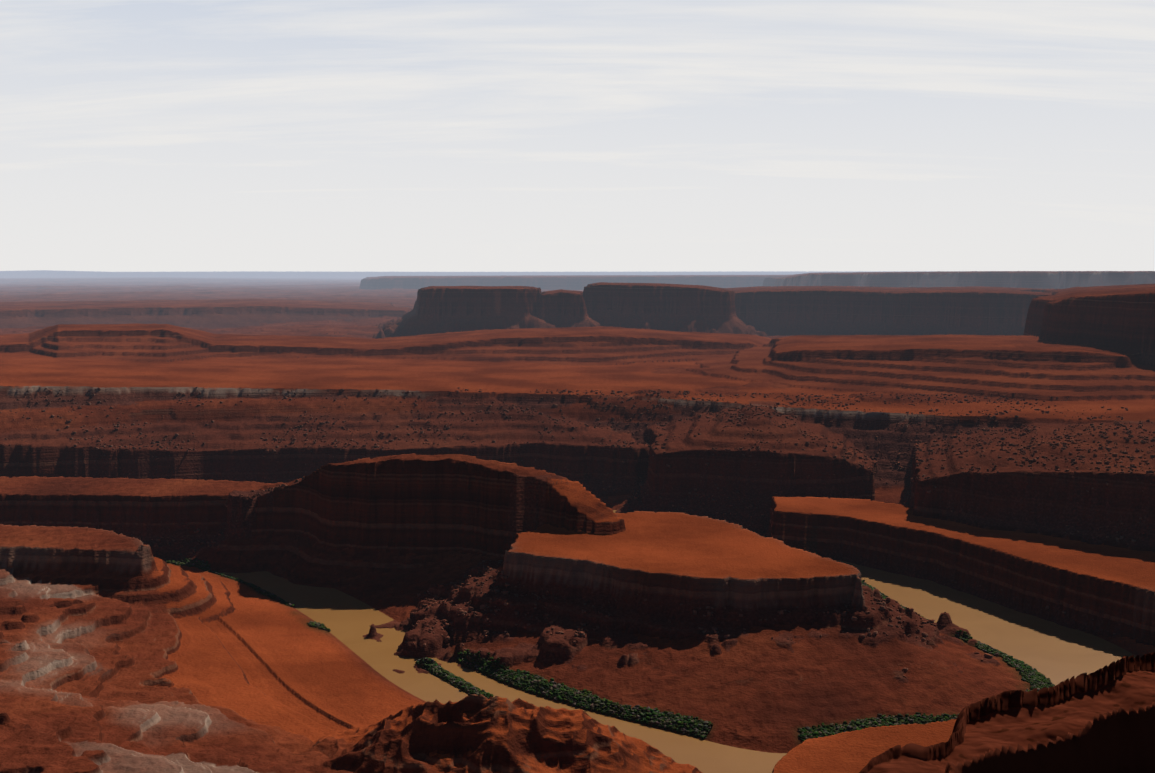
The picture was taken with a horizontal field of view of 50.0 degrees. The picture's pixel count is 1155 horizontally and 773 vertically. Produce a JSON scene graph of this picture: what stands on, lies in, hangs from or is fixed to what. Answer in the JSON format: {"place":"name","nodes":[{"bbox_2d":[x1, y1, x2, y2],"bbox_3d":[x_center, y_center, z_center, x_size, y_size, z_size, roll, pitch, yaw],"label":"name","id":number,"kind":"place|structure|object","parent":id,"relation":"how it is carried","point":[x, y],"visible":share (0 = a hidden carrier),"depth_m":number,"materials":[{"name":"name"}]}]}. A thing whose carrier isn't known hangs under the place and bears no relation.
{"place":"outdoors","nodes":[
{"label":"outdoors","id":0,"kind":"place"},
{"bbox_2d":[0,270,1154,772],"bbox_3d":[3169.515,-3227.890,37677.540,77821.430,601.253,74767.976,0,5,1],"label":"terrain","id":1,"kind":"structure","parent":0,"point":[124,648],"depth_m":2564.49,"materials":[{"name":"brown stone"}]},
{"bbox_2d":[0,343,1154,677],"bbox_3d":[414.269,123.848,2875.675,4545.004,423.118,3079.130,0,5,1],"label":"boulders","id":2,"kind":"object","parent":1,"relation":"on","point":[780,611],"visible":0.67,"depth_m":3030.30,"materials":[{"name":"brown stone"}]},
{"bbox_2d":[161,552,1054,741],"bbox_3d":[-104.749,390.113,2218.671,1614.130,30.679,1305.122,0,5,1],"label":"shrubs","id":3,"kind":"object","parent":1,"relation":"on","point":[585,698],"visible":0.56,"depth_m":1761.26,"materials":[{"name":"green plant"}]},
{"bbox_2d":[0,0,1154,271],"label":"sky","id":4,"kind":"structure","parent":0,"point":[136,135],"materials":[{"name":"white"}]},
{"bbox_2d":[179,510,1135,772],"bbox_3d":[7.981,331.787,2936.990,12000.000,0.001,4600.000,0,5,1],"label":"river","id":5,"kind":"structure","parent":0,"point":[1057,654],"depth_m":2015.36,"materials":[{"name":"liquid"}]},
{"bbox_2d":[859,652,1154,772],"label":"cliff edge","id":6,"kind":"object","parent":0,"point":[1101,720],"visible":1,"depth_m":163.52,"materials":[{"name":"brown stone"}]}
]}

